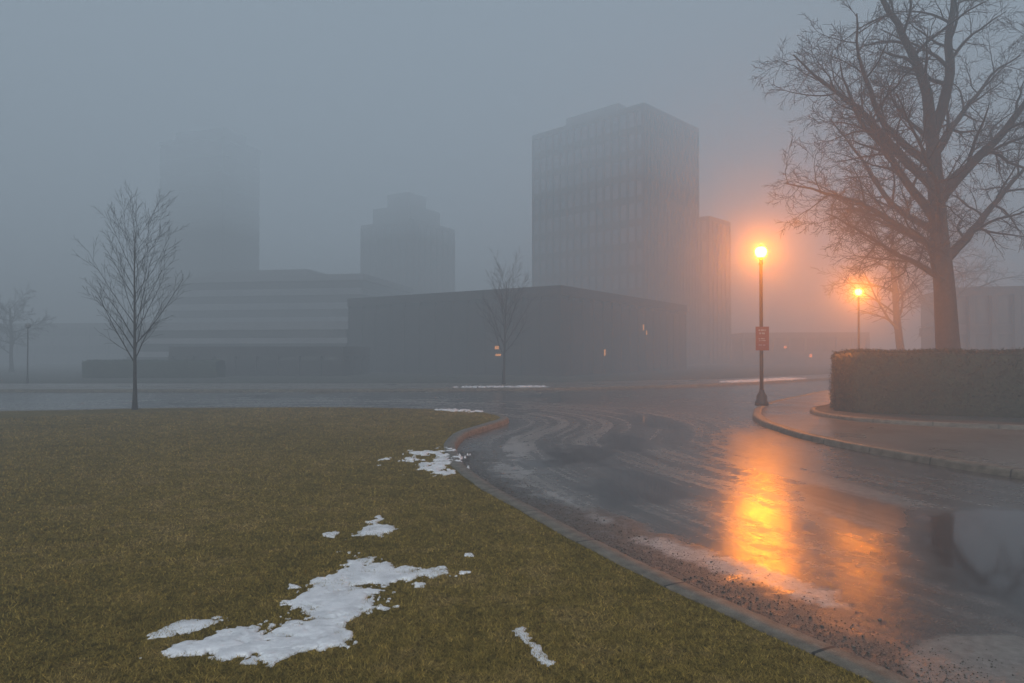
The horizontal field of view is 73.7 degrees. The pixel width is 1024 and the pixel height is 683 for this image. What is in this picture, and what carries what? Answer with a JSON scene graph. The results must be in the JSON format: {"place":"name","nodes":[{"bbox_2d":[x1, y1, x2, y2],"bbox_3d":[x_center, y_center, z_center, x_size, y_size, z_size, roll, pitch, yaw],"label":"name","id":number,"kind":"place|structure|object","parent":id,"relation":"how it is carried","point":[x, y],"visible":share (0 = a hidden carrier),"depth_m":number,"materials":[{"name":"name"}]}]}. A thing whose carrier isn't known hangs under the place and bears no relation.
{"place":"outdoors","nodes":[
{"label":"outdoors","id":0,"kind":"place"},
{"bbox_2d":[0,374,830,388],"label":"pavement","id":1,"kind":"structure","parent":0,"point":[296,385],"depth_m":34.80,"materials":[{"name":"grey concrete"}]},
{"bbox_2d":[454,385,546,387],"bbox_3d":[-0.560,2.197,33.322,4.622,0.114,1.356,0,-1,-8],"label":"snow patch","id":2,"kind":"object","parent":1,"relation":"on","point":[486,386],"visible":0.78,"depth_m":33.09,"materials":[{"name":"white snow"}]},
{"bbox_2d":[719,377,805,382],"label":"snow patch","id":3,"kind":"object","parent":1,"relation":"on","point":[765,379],"visible":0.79,"depth_m":40.93,"materials":[{"name":"white snow"}]},
{"bbox_2d":[867,197,1023,340],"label":"bare tree","id":4,"kind":"object","parent":1,"relation":"on","point":[958,275],"visible":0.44,"depth_m":56.28,"materials":[{"name":"brown plant"}]},
{"bbox_2d":[0,363,831,383],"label":"verge","id":5,"kind":"structure","parent":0,"point":[51,373],"depth_m":47.74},
{"bbox_2d":[25,323,30,382],"bbox_3d":[-26.600,0.636,37.495,0.280,3.320,0.280,0,-1,0],"label":"unlit lamp post","id":6,"kind":"object","parent":5,"relation":"on","point":[27,325],"visible":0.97,"depth_m":37.46,"materials":[{"name":"metal"}]},
{"bbox_2d":[0,282,58,371],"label":"bare tree","id":7,"kind":"object","parent":5,"relation":"on","point":[12,332],"visible":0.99,"depth_m":58.11,"materials":[{"name":"brown plant"}]},
{"bbox_2d":[81,358,225,377],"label":"hedge","id":8,"kind":"object","parent":5,"relation":"on","point":[164,368],"visible":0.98,"depth_m":44.96,"materials":[{"name":"green plant"}]},
{"bbox_2d":[476,248,540,383],"bbox_3d":[-0.369,-1.399,36.614,3.461,7.561,2.944,1,-1,-43],"label":"bare tree","id":9,"kind":"object","parent":5,"relation":"on","point":[504,341],"visible":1,"depth_m":36.52,"materials":[{"name":"brown plant"}]},
{"bbox_2d":[0,407,877,682],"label":"lawn ground","id":10,"kind":"structure","parent":0,"point":[10,415],"depth_m":5.58,"materials":[{"name":"green plant"}]},
{"bbox_2d":[73,181,191,409],"bbox_3d":[-10.931,-1.398,19.907,2.870,7.047,3.274,-1,-1,37],"label":"bare tree","id":11,"kind":"object","parent":10,"relation":"on","point":[134,395],"visible":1,"depth_m":20.07,"materials":[{"name":"brown plant"}]},
{"bbox_2d":[147,616,227,638],"bbox_3d":[-2.030,1.784,4.249,0.272,0.047,0.509,-1,-1,35],"label":"snow patch","id":12,"kind":"object","parent":10,"relation":"on","point":[189,625],"visible":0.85,"depth_m":4.22,"materials":[{"name":"white snow"}]},
{"bbox_2d":[139,551,470,666],"bbox_3d":[-1.171,1.788,4.668,1.309,0.053,2.182,0,-1,16],"label":"snow patch","id":13,"kind":"object","parent":10,"relation":"on","point":[335,606],"visible":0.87,"depth_m":4.28,"materials":[{"name":"white snow"}]},
{"bbox_2d":[322,531,338,537],"bbox_3d":[-1.710,1.819,6.398,0.180,0.043,0.270,0,-1,0],"label":"snow patch","id":14,"kind":"object","parent":10,"relation":"on","point":[330,534],"visible":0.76,"depth_m":6.38,"materials":[{"name":"white snow"}]},
{"bbox_2d":[351,515,397,536],"bbox_3d":[-1.270,1.820,6.678,0.520,0.050,0.930,0,-1,0],"label":"snow patch","id":15,"kind":"object","parent":10,"relation":"on","point":[379,528],"visible":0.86,"depth_m":6.55,"materials":[{"name":"white snow"}]},
{"bbox_2d":[378,447,470,475],"bbox_3d":[-1.394,1.880,10.770,1.512,0.055,2.996,0,-1,0],"label":"snow patch","id":16,"kind":"object","parent":10,"relation":"on","point":[435,467],"visible":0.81,"depth_m":10.66,"materials":[{"name":"white snow"}]},
{"bbox_2d":[434,408,483,412],"bbox_3d":[-1.475,2.010,19.831,1.764,0.073,0.855,-1,-1,41],"label":"snow patch","id":17,"kind":"object","parent":10,"relation":"on","point":[455,410],"visible":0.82,"depth_m":19.77,"materials":[{"name":"white snow"}]},
{"bbox_2d":[513,627,555,665],"bbox_3d":[0.120,1.783,3.973,0.126,0.041,0.588,0,-1,-18],"label":"snow patch","id":18,"kind":"object","parent":10,"relation":"on","point":[539,649],"visible":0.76,"depth_m":3.92,"materials":[{"name":"white snow"}]},
{"bbox_2d":[0,380,1023,682],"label":"road","id":19,"kind":"structure","parent":0,"point":[924,558],"depth_m":8.03,"materials":[{"name":"grey asphalt"}]},
{"bbox_2d":[0,378,830,391],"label":"kerb","id":20,"kind":"structure","parent":19,"relation":"on","point":[348,390],"depth_m":31.65,"materials":[{"name":"concrete"}]},
{"bbox_2d":[0,407,917,682],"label":"kerb","id":21,"kind":"structure","parent":19,"relation":"on","point":[834,655],"depth_m":5.03,"materials":[{"name":"concrete"}]},
{"bbox_2d":[857,287,859,348],"bbox_3d":[18.600,-0.313,36.609,0.420,5.190,0.420,0,-1,0],"label":"street lamp","id":22,"kind":"object","parent":19,"relation":"on","point":[858,298],"visible":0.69,"depth_m":36.58,"materials":[{"name":"metal"}]},
{"bbox_2d":[752,390,1023,479],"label":"kerb","id":23,"kind":"structure","parent":19,"relation":"on","point":[954,463],"depth_m":11.86,"materials":[{"name":"concrete"}]},
{"bbox_2d":[755,244,768,405],"bbox_3d":[8.000,-0.539,21.911,0.420,5.190,0.420,0,-1,0],"label":"street lamp","id":24,"kind":"object","parent":23,"relation":"on","point":[761,397],"visible":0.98,"depth_m":21.86,"materials":[{"name":"metal"}]},
{"bbox_2d":[756,327,768,349],"bbox_3d":[8.000,-0.094,21.891,0.420,0.760,0.176,0,-1,0],"label":"street sign","id":25,"kind":"object","parent":24,"relation":"attached to","point":[762,338],"visible":1,"depth_m":21.81,"materials":[{"name":"red metal"}]},
{"bbox_2d":[810,176,982,350],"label":"bare tree","id":26,"kind":"object","parent":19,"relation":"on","point":[896,311],"visible":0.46,"depth_m":41.07,"materials":[{"name":"brown plant"}]},
{"bbox_2d":[0,0,1023,350],"label":"sky","id":27,"kind":"structure","parent":0,"point":[347,106],"materials":[{"name":"grey"}]},
{"bbox_2d":[458,451,1023,682],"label":"gutter gravel","id":28,"kind":"structure","parent":0,"point":[743,597],"depth_m":5.58,"materials":[{"name":"gravel"}]},
{"bbox_2d":[761,391,1023,468],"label":"pavement","id":29,"kind":"structure","parent":0,"point":[1004,447],"depth_m":14.13,"materials":[{"name":"grey concrete"}]},
{"bbox_2d":[809,404,1023,429],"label":"bed kerb","id":30,"kind":"structure","parent":29,"relation":"on","point":[813,411],"depth_m":15.93,"materials":[{"name":"concrete"}]},
{"bbox_2d":[816,405,1023,424],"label":"bed soil","id":31,"kind":"structure","parent":0,"point":[976,419],"depth_m":16.93,"materials":[{"name":"brown soil"}]},
{"bbox_2d":[748,0,1023,349],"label":"bare tree","id":32,"kind":"object","parent":31,"relation":"on","point":[942,254],"visible":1,"depth_m":23.64,"materials":[{"name":"brown plant"}]},
{"bbox_2d":[827,347,1023,417],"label":"hedge","id":33,"kind":"object","parent":31,"relation":"on","point":[961,382],"visible":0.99,"depth_m":17.58,"materials":[{"name":"green plant"}]},
{"label":"ground","id":34,"kind":"structure","parent":0,"visible":0},
{"bbox_2d":[0,323,126,363],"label":"terrace building","id":35,"kind":"structure","parent":34,"relation":"on","point":[70,343],"depth_m":99.53,"materials":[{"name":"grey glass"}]},
{"bbox_2d":[158,127,260,322],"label":"hotel tower","id":36,"kind":"structure","parent":34,"relation":"on","point":[210,179],"depth_m":124.11,"materials":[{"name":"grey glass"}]},
{"bbox_2d":[123,321,348,359],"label":"podium building","id":37,"kind":"structure","parent":34,"relation":"on","point":[224,334],"depth_m":61.91,"materials":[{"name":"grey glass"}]},
{"bbox_2d":[168,346,369,375],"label":"low building","id":38,"kind":"structure","parent":34,"relation":"on","point":[292,360],"depth_m":49.55,"materials":[{"name":"grey concrete"}]},
{"bbox_2d":[163,269,411,322],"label":"banded building","id":39,"kind":"structure","parent":34,"relation":"on","point":[297,295],"depth_m":82.56,"materials":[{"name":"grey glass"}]},
{"bbox_2d":[360,192,454,294],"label":"stepped tower","id":40,"kind":"structure","parent":34,"relation":"on","point":[407,239],"depth_m":132.69,"materials":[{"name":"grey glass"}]},
{"bbox_2d":[347,285,686,375],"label":"building","id":41,"kind":"structure","parent":34,"relation":"on","point":[572,331],"depth_m":53.83,"materials":[{"name":"concrete"},{"name":"glass"}]},
{"bbox_2d":[532,102,699,364],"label":"office tower","id":42,"kind":"structure","parent":34,"relation":"on","point":[615,198],"depth_m":90.79,"materials":[{"name":"concrete"},{"name":"glass"}]},
{"bbox_2d":[699,216,730,363],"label":"office wing","id":43,"kind":"structure","parent":34,"relation":"on","point":[715,280],"depth_m":99.61,"materials":[{"name":"grey concrete"}]},
{"bbox_2d":[730,332,869,364],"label":"pavilion building","id":44,"kind":"structure","parent":34,"relation":"on","point":[801,348],"depth_m":90.92,"materials":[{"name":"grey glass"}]},
{"bbox_2d":[917,286,1023,350],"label":"building","id":45,"kind":"structure","parent":34,"relation":"on","point":[990,319],"depth_m":55.41,"materials":[{"name":"grey concrete"}]}
]}

